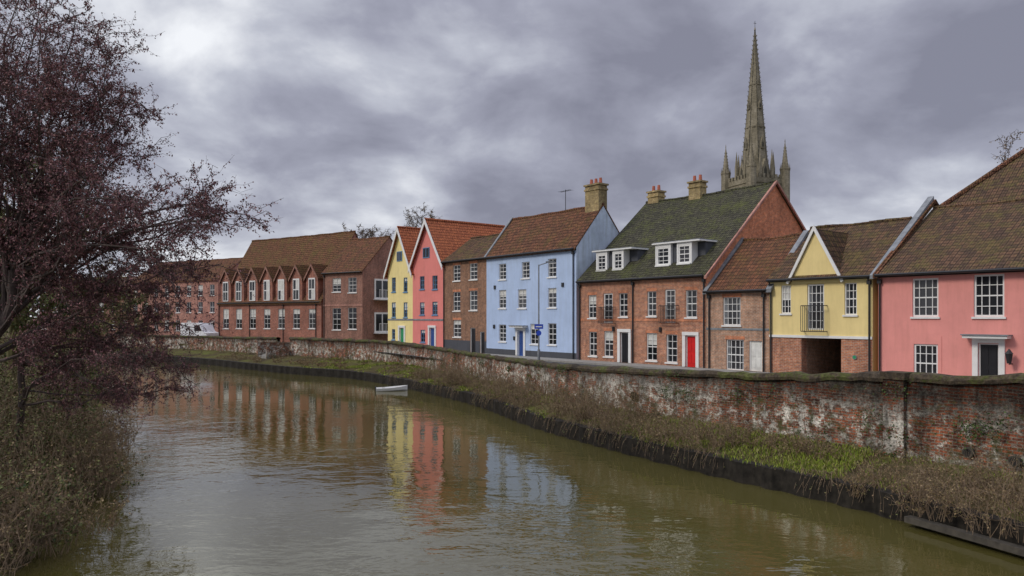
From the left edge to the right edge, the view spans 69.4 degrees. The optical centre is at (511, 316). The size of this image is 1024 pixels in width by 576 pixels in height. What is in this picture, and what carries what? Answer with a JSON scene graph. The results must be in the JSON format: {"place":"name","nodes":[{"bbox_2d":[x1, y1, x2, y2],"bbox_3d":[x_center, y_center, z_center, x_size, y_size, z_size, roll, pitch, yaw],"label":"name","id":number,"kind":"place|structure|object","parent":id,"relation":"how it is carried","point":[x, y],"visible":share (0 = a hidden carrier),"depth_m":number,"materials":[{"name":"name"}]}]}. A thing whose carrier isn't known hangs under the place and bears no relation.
{"place":"outdoors","nodes":[
{"label":"outdoors","id":0,"kind":"place"},
{"bbox_2d":[39,298,130,335],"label":"walls","id":1,"kind":"structure","parent":0,"point":[49,303],"depth_m":118.86,"materials":[{"name":"brick"}]},
{"bbox_2d":[38,276,133,299],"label":"roof","id":2,"kind":"structure","parent":1,"relation":"on","point":[41,297],"depth_m":120.26,"materials":[{"name":"tile"}]},
{"bbox_2d":[131,257,242,334],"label":"pink brick block","id":3,"kind":"structure","parent":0,"point":[209,301],"depth_m":106.48,"materials":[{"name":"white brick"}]},
{"bbox_2d":[134,285,214,330],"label":"windows","id":4,"kind":"structure","parent":3,"relation":"in","point":[212,304],"depth_m":105.06,"materials":[{"name":"white glass"}]},
{"bbox_2d":[216,231,357,341],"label":"brick terrace","id":5,"kind":"structure","parent":0,"point":[287,305],"depth_m":91.80,"materials":[{"name":"red brick"}]},
{"bbox_2d":[223,278,314,328],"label":"windows","id":6,"kind":"structure","parent":5,"relation":"in","point":[311,281],"depth_m":91.30,"materials":[{"name":"white glass"}]},
{"bbox_2d":[374,351,644,368],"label":"road","id":7,"kind":"structure","parent":0,"point":[546,361],"depth_m":48.94,"materials":[{"name":"grey asphalt"}]},
{"bbox_2d":[534,261,553,359],"bbox_3d":[2.080,-0.230,47.500,1.280,6.660,0.200,0,0,0],"label":"street lamp","id":8,"kind":"object","parent":7,"relation":"on","point":[538,326],"visible":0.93,"depth_m":47.46,"materials":[{"name":"grey metal"}]},
{"bbox_2d":[0,318,1023,575],"bbox_3d":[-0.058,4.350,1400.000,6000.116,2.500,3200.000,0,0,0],"label":"ground","id":9,"kind":"structure","parent":0,"point":[214,354],"depth_m":23.49,"materials":[{"name":"green plant"}]},
{"bbox_2d":[0,325,121,429],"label":"undergrowth","id":10,"kind":"object","parent":9,"relation":"on","point":[5,351],"visible":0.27,"depth_m":30.50,"materials":[{"name":"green plant"}]},
{"bbox_2d":[0,116,135,402],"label":"ivy clad tree","id":11,"kind":"object","parent":9,"relation":"on","point":[20,316],"visible":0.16,"depth_m":30.99,"materials":[{"name":"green plant"}]},
{"bbox_2d":[0,356,150,575],"bbox_3d":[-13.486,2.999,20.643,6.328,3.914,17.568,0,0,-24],"label":"riverside shrub","id":12,"kind":"object","parent":9,"relation":"on","point":[46,449],"visible":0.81,"depth_m":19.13,"materials":[{"name":"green plant"}]},
{"bbox_2d":[40,259,179,356],"bbox_3d":[-29.027,-0.435,51.091,13.217,8.598,4.293,0,0,18],"label":"willow tree","id":13,"kind":"object","parent":9,"relation":"on","point":[145,326],"visible":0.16,"depth_m":50.26,"materials":[{"name":"plant"}]},
{"bbox_2d":[4,263,240,455],"bbox_3d":[-11.368,1.236,21.201,6.784,5.948,5.359,0,0,0],"label":"alder tree","id":14,"kind":"object","parent":9,"relation":"on","point":[126,362],"visible":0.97,"depth_m":20.94,"materials":[{"name":"brown plant"}]},
{"bbox_2d":[0,0,282,362],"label":"alder tree","id":15,"kind":"object","parent":9,"relation":"on","point":[26,231],"visible":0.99,"depth_m":20.16,"materials":[{"name":"brown plant"}]},
{"bbox_2d":[180,323,218,335],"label":"white van","id":16,"kind":"object","parent":9,"relation":"on","point":[205,331],"visible":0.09,"depth_m":96.15,"materials":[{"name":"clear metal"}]},
{"bbox_2d":[257,342,288,358],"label":"brick wall","id":17,"kind":"structure","parent":9,"relation":"on","point":[267,350],"depth_m":74.67,"materials":[{"name":"brown brick"}]},
{"bbox_2d":[216,350,428,378],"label":"bank weeds","id":18,"kind":"object","parent":9,"relation":"on","point":[257,359],"visible":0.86,"depth_m":66.21,"materials":[{"name":"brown plant"}]},
{"bbox_2d":[324,238,391,340],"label":"walls","id":19,"kind":"structure","parent":9,"relation":"on","point":[364,303],"depth_m":83.48,"materials":[{"name":"brick"}]},
{"bbox_2d":[321,271,360,337],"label":"gutters","id":20,"kind":"object","parent":19,"relation":"attached to","point":[323,274],"visible":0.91,"depth_m":85.41,"materials":[{"name":"black metal"}]},
{"bbox_2d":[332,277,356,330],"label":"windows","id":21,"kind":"structure","parent":19,"relation":"attached to","point":[352,312],"depth_m":83.29,"materials":[{"name":"grey glass"}]},
{"bbox_2d":[322,235,392,273],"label":"roof","id":22,"kind":"structure","parent":19,"relation":"on","point":[356,254],"depth_m":85.35,"materials":[{"name":"brown tile"}]},
{"bbox_2d":[374,279,387,333],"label":"side balconies","id":23,"kind":"structure","parent":19,"relation":"attached to","point":[380,318],"depth_m":83.95,"materials":[{"name":"white paint"}]},
{"bbox_2d":[343,224,378,237],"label":"bare tree","id":24,"kind":"object","parent":9,"relation":"on","point":[366,234],"visible":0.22,"depth_m":139.79,"materials":[{"name":"brown plant"}]},
{"bbox_2d":[370,227,393,236],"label":"bare tree","id":25,"kind":"object","parent":9,"relation":"on","point":[382,233],"visible":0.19,"depth_m":148.74,"materials":[{"name":"brown plant"}]},
{"bbox_2d":[388,237,412,342],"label":"walls","id":26,"kind":"structure","parent":9,"relation":"on","point":[398,270],"depth_m":71.23,"materials":[{"name":"yellow paint"}]},
{"bbox_2d":[391,251,407,340],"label":"windows","id":27,"kind":"structure","parent":26,"relation":"attached to","point":[399,255],"depth_m":71.43,"materials":[{"name":"blue glass"}]},
{"bbox_2d":[398,325,404,341],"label":"door","id":28,"kind":"structure","parent":26,"relation":"attached to","point":[401,333],"depth_m":71.10,"materials":[{"name":"white paint"}]},
{"bbox_2d":[384,226,420,277],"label":"roof","id":29,"kind":"structure","parent":26,"relation":"on","point":[409,236],"depth_m":71.11,"materials":[{"name":"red tile"}]},
{"bbox_2d":[383,227,411,279],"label":"bargeboards","id":30,"kind":"object","parent":29,"relation":"attached to","point":[396,231],"visible":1,"depth_m":70.83,"materials":[{"name":"white paint"}]},
{"bbox_2d":[402,202,435,227],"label":"bare tree","id":31,"kind":"object","parent":9,"relation":"on","point":[410,221],"visible":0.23,"depth_m":133.91,"materials":[{"name":"brown plant"}]},
{"bbox_2d":[413,227,442,346],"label":"walls","id":32,"kind":"structure","parent":9,"relation":"on","point":[428,269],"depth_m":67.32,"materials":[{"name":"pink paint"}]},
{"bbox_2d":[412,319,442,320],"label":"ledge","id":33,"kind":"object","parent":32,"relation":"attached to","point":[428,319],"visible":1,"depth_m":66.97,"materials":[{"name":"grey stone"}]},
{"bbox_2d":[419,247,437,342],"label":"windows","id":34,"kind":"structure","parent":32,"relation":"attached to","point":[426,252],"depth_m":67.36,"materials":[{"name":"blue glass"}]},
{"bbox_2d":[428,325,435,345],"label":"door","id":35,"kind":"structure","parent":32,"relation":"attached to","point":[431,335],"depth_m":66.67,"materials":[{"name":"white paint"}]},
{"bbox_2d":[411,218,504,266],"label":"roof","id":36,"kind":"structure","parent":32,"relation":"on","point":[449,237],"depth_m":67.92,"materials":[{"name":"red tile"}]},
{"bbox_2d":[408,218,441,272],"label":"bargeboards","id":37,"kind":"object","parent":36,"relation":"attached to","point":[431,239],"visible":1,"depth_m":66.77,"materials":[{"name":"white paint"}]},
{"bbox_2d":[444,259,486,352],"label":"walls","id":38,"kind":"structure","parent":9,"relation":"on","point":[477,320],"depth_m":62.38,"materials":[{"name":"brown brick"}]},
{"bbox_2d":[441,257,483,346],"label":"gutters","id":39,"kind":"object","parent":38,"relation":"attached to","point":[463,260],"visible":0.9,"depth_m":64.26,"materials":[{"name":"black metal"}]},
{"bbox_2d":[452,260,477,337],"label":"windows","id":40,"kind":"structure","parent":38,"relation":"attached to","point":[473,299],"depth_m":63.19,"materials":[{"name":"white paint"}]},
{"bbox_2d":[441,233,499,261],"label":"roof","id":41,"kind":"structure","parent":38,"relation":"on","point":[476,247],"depth_m":63.82,"materials":[{"name":"tile"}]},
{"bbox_2d":[471,328,484,352],"bbox_3d":[-2.920,2.012,60.979,0.460,2.176,2.350,0,0,-38],"label":"door","id":42,"kind":"structure","parent":38,"relation":"attached to","point":[482,341],"depth_m":60.75,"materials":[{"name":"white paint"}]},
{"bbox_2d":[57,352,1023,556],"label":"sheet piling","id":43,"kind":"object","parent":9,"relation":"on","point":[765,476],"visible":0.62,"depth_m":23.29,"materials":[{"name":"metal"}]},
{"bbox_2d":[384,374,922,519],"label":"trailing brambles","id":44,"kind":"object","parent":43,"relation":"on","point":[650,438],"visible":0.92,"depth_m":26.29,"materials":[{"name":"green plant"}]},
{"bbox_2d":[904,515,1023,556],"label":"timber fender","id":45,"kind":"object","parent":43,"relation":"attached to","point":[1013,548],"visible":0.95,"depth_m":16.26,"materials":[{"name":"brown wood"}]},
{"bbox_2d":[487,206,618,359],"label":"walls","id":46,"kind":"structure","parent":9,"relation":"on","point":[601,233],"depth_m":54.30,"materials":[{"name":"blue paint"}]},
{"bbox_2d":[508,325,527,355],"bbox_3d":[0.515,1.879,56.369,0.720,2.442,1.719,0,0,-38],"label":"door","id":47,"kind":"structure","parent":46,"relation":"attached to","point":[520,340],"depth_m":56.58,"materials":[{"name":"white paint"}]},
{"bbox_2d":[498,258,556,345],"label":"windows","id":48,"kind":"structure","parent":46,"relation":"attached to","point":[522,298],"depth_m":55.94,"materials":[{"name":"white paint"}]},
{"bbox_2d":[493,283,563,339],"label":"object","id":49,"kind":"object","parent":46,"relation":"attached to","point":[562,284],"visible":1,"depth_m":57.11,"materials":[{"name":"black metal"}]},
{"bbox_2d":[483,247,575,358],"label":"gutters","id":50,"kind":"object","parent":46,"relation":"attached to","point":[572,252],"visible":0.9,"depth_m":51.74,"materials":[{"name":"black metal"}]},
{"bbox_2d":[484,203,619,259],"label":"roof","id":51,"kind":"structure","parent":46,"relation":"on","point":[568,228],"depth_m":56.23,"materials":[{"name":"brown tile"}]},
{"bbox_2d":[560,189,571,209],"bbox_3d":[4.087,-8.850,56.425,0.500,1.700,1.214,0,0,-38],"label":"aerial","id":52,"kind":"object","parent":51,"relation":"on","point":[565,196],"visible":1,"depth_m":56.40,"materials":[{"name":"black metal"}]},
{"bbox_2d":[583,178,608,212],"bbox_3d":[6.117,-8.525,53.826,1.030,3.050,1.580,0,0,-38],"label":"chimney","id":53,"kind":"object","parent":51,"relation":"on","point":[595,194],"visible":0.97,"depth_m":53.43,"materials":[{"name":"brick"}]},
{"bbox_2d":[105,334,1023,474],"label":"river wall","id":54,"kind":"structure","parent":9,"relation":"on","point":[829,398],"depth_m":23.74,"materials":[{"name":"brown brick"}]},
{"bbox_2d":[429,354,1023,469],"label":"wall ivy","id":55,"kind":"object","parent":54,"relation":"attached to","point":[907,437],"depth_m":21.73,"materials":[{"name":"plant"}]},
{"bbox_2d":[962,447,1021,466],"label":"drain pipes","id":56,"kind":"object","parent":54,"relation":"attached to","point":[971,451],"visible":0.66,"depth_m":19.23,"materials":[{"name":"stone"}]},
{"bbox_2d":[408,347,759,453],"bbox_3d":[0.692,3.158,37.872,4.409,2.468,31.870,0,0,-24],"label":"dry scrub","id":57,"kind":"object","parent":9,"relation":"on","point":[595,409],"visible":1,"depth_m":29.98,"materials":[{"name":"brown plant"}]},
{"bbox_2d":[301,357,1023,522],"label":"bank grass","id":58,"kind":"structure","parent":9,"relation":"on","point":[825,463],"depth_m":23.09,"materials":[{"name":"green plant"}]},
{"bbox_2d":[579,186,802,367],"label":"walls","id":59,"kind":"structure","parent":9,"relation":"on","point":[772,216],"depth_m":46.84,"materials":[{"name":"orange brick"}]},
{"bbox_2d":[576,274,705,367],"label":"gutters","id":60,"kind":"object","parent":59,"relation":"attached to","point":[703,280],"visible":0.86,"depth_m":47.21,"materials":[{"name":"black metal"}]},
{"bbox_2d":[587,244,697,363],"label":"windows","id":61,"kind":"structure","parent":59,"relation":"attached to","point":[684,259],"depth_m":46.34,"materials":[{"name":"white paint"}]},
{"bbox_2d":[577,180,805,282],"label":"roof","id":62,"kind":"structure","parent":59,"relation":"on","point":[723,217],"depth_m":48.59,"materials":[{"name":"tile"}]},
{"bbox_2d":[592,238,716,269],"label":"dormers","id":63,"kind":"object","parent":62,"relation":"on","point":[699,246],"visible":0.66,"depth_m":46.25,"materials":[{"name":"white paint"}]},
{"bbox_2d":[706,292,769,371],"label":"walls","id":64,"kind":"structure","parent":9,"relation":"on","point":[751,329],"depth_m":40.89,"materials":[{"name":"brick"}]},
{"bbox_2d":[721,293,744,369],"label":"windows","id":65,"kind":"structure","parent":64,"relation":"attached to","point":[732,318],"depth_m":41.53,"materials":[{"name":"white paint"}]},
{"bbox_2d":[702,289,765,371],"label":"gutters","id":66,"kind":"object","parent":64,"relation":"attached to","point":[763,295],"visible":0.88,"depth_m":41.58,"materials":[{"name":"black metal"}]},
{"bbox_2d":[702,230,807,293],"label":"roof","id":67,"kind":"structure","parent":64,"relation":"on","point":[752,263],"depth_m":42.25,"materials":[{"name":"brown tile"}]},
{"bbox_2d":[750,341,761,371],"bbox_3d":[13.233,2.209,40.294,0.460,1.782,1.114,0,0,-38],"label":"door","id":68,"kind":"structure","parent":64,"relation":"attached to","point":[755,356],"depth_m":40.40,"materials":[{"name":"white paint"}]},
{"bbox_2d":[721,23,790,200],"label":"cathedral","id":69,"kind":"structure","parent":9,"relation":"on","point":[753,168],"depth_m":237.44,"materials":[{"name":"stone"}]},
{"bbox_2d":[769,278,877,373],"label":"walls","id":70,"kind":"structure","parent":9,"relation":"on","point":[838,344],"depth_m":37.97,"materials":[{"name":"beige paint"}]},
{"bbox_2d":[800,305,826,331],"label":"balcony","id":71,"kind":"structure","parent":70,"relation":"attached to","point":[808,318],"depth_m":37.54,"materials":[{"name":"black metal"}]},
{"bbox_2d":[779,283,857,329],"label":"windows","id":72,"kind":"structure","parent":70,"relation":"attached to","point":[815,294],"depth_m":37.62,"materials":[{"name":"white paint"}]},
{"bbox_2d":[766,275,871,372],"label":"gutters","id":73,"kind":"object","parent":70,"relation":"attached to","point":[868,281],"visible":0.88,"depth_m":36.78,"materials":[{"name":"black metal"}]},
{"bbox_2d":[768,196,933,283],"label":"roof","id":74,"kind":"structure","parent":70,"relation":"on","point":[864,248],"depth_m":37.86,"materials":[{"name":"tile"}]},
{"bbox_2d":[786,225,843,283],"bbox_3d":[15.333,-3.175,37.507,0.140,2.950,3.100,0,0,-38],"label":"gablet","id":75,"kind":"object","parent":74,"relation":"attached to","point":[816,259],"visible":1,"depth_m":37.53,"materials":[{"name":"beige paint"}]},
{"bbox_2d":[736,422,1023,542],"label":"bramble thicket","id":76,"kind":"object","parent":9,"relation":"on","point":[932,488],"visible":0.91,"depth_m":17.50,"materials":[{"name":"brown plant"}]},
{"bbox_2d":[878,272,1023,375],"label":"walls","id":77,"kind":"structure","parent":9,"relation":"on","point":[902,333],"depth_m":32.63,"materials":[{"name":"pink paint"}]},
{"bbox_2d":[939,336,941,373],"bbox_3d":[19.070,1.986,32.915,0.017,2.228,0.108,0,0,-38],"label":"drainpipe","id":78,"kind":"object","parent":77,"relation":"attached to","point":[940,354],"visible":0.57,"depth_m":32.90,"materials":[{"name":"pink paint"}]},
{"bbox_2d":[873,198,1023,277],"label":"roof","id":79,"kind":"structure","parent":77,"relation":"on","point":[973,236],"depth_m":34.67,"materials":[{"name":"tile"}]},
{"bbox_2d":[874,267,1023,370],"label":"gutters","id":80,"kind":"object","parent":77,"relation":"attached to","point":[974,271],"visible":0.88,"depth_m":33.08,"materials":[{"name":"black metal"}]},
{"bbox_2d":[910,274,1005,372],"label":"windows","id":81,"kind":"structure","parent":77,"relation":"attached to","point":[988,296],"depth_m":33.19,"materials":[{"name":"white paint"}]},
{"bbox_2d":[960,334,1012,375],"bbox_3d":[20.097,1.891,31.293,0.720,2.286,1.790,0,0,-38],"label":"door","id":82,"kind":"structure","parent":77,"relation":"attached to","point":[991,359],"depth_m":31.44,"materials":[{"name":"white paint"}]},
{"bbox_2d":[1005,349,1012,364],"bbox_3d":[20.569,1.655,30.581,0.294,0.650,0.513,0,0,37],"label":"lantern","id":83,"kind":"object","parent":77,"relation":"attached to","point":[1009,354],"visible":1,"depth_m":30.44,"materials":[{"name":"black metal"}]},
{"bbox_2d":[993,131,1018,163],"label":"bare tree","id":84,"kind":"object","parent":9,"relation":"on","point":[1006,144],"visible":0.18,"depth_m":73.94,"materials":[{"name":"brown plant"}]},
{"bbox_2d":[0,0,1023,316],"label":"sky","id":85,"kind":"structure","parent":0,"point":[357,112],"materials":[{"name":"grey"}]},
{"bbox_2d":[12,357,1023,575],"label":"river water","id":86,"kind":"structure","parent":0,"point":[272,474],"depth_m":19.27,"materials":[{"name":"brown liquid"}]},
{"bbox_2d":[375,385,406,390],"bbox_3d":[-8.161,4.865,49.993,2.170,0.470,0.920,0,0,-12],"label":"dinghy","id":87,"kind":"object","parent":86,"relation":"on","point":[398,388],"visible":0.92,"depth_m":49.73,"materials":[{"name":"white paint"}]},
{"bbox_2d":[483,353,772,372],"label":"pavement","id":88,"kind":"structure","parent":0,"point":[633,365],"depth_m":46.88,"materials":[{"name":"grey concrete"}]},
{"bbox_2d":[940,148,1023,204],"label":"roof","id":89,"kind":"structure","parent":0,"point":[1004,180],"depth_m":39.01,"materials":[{"name":"brown tile"}]}
]}

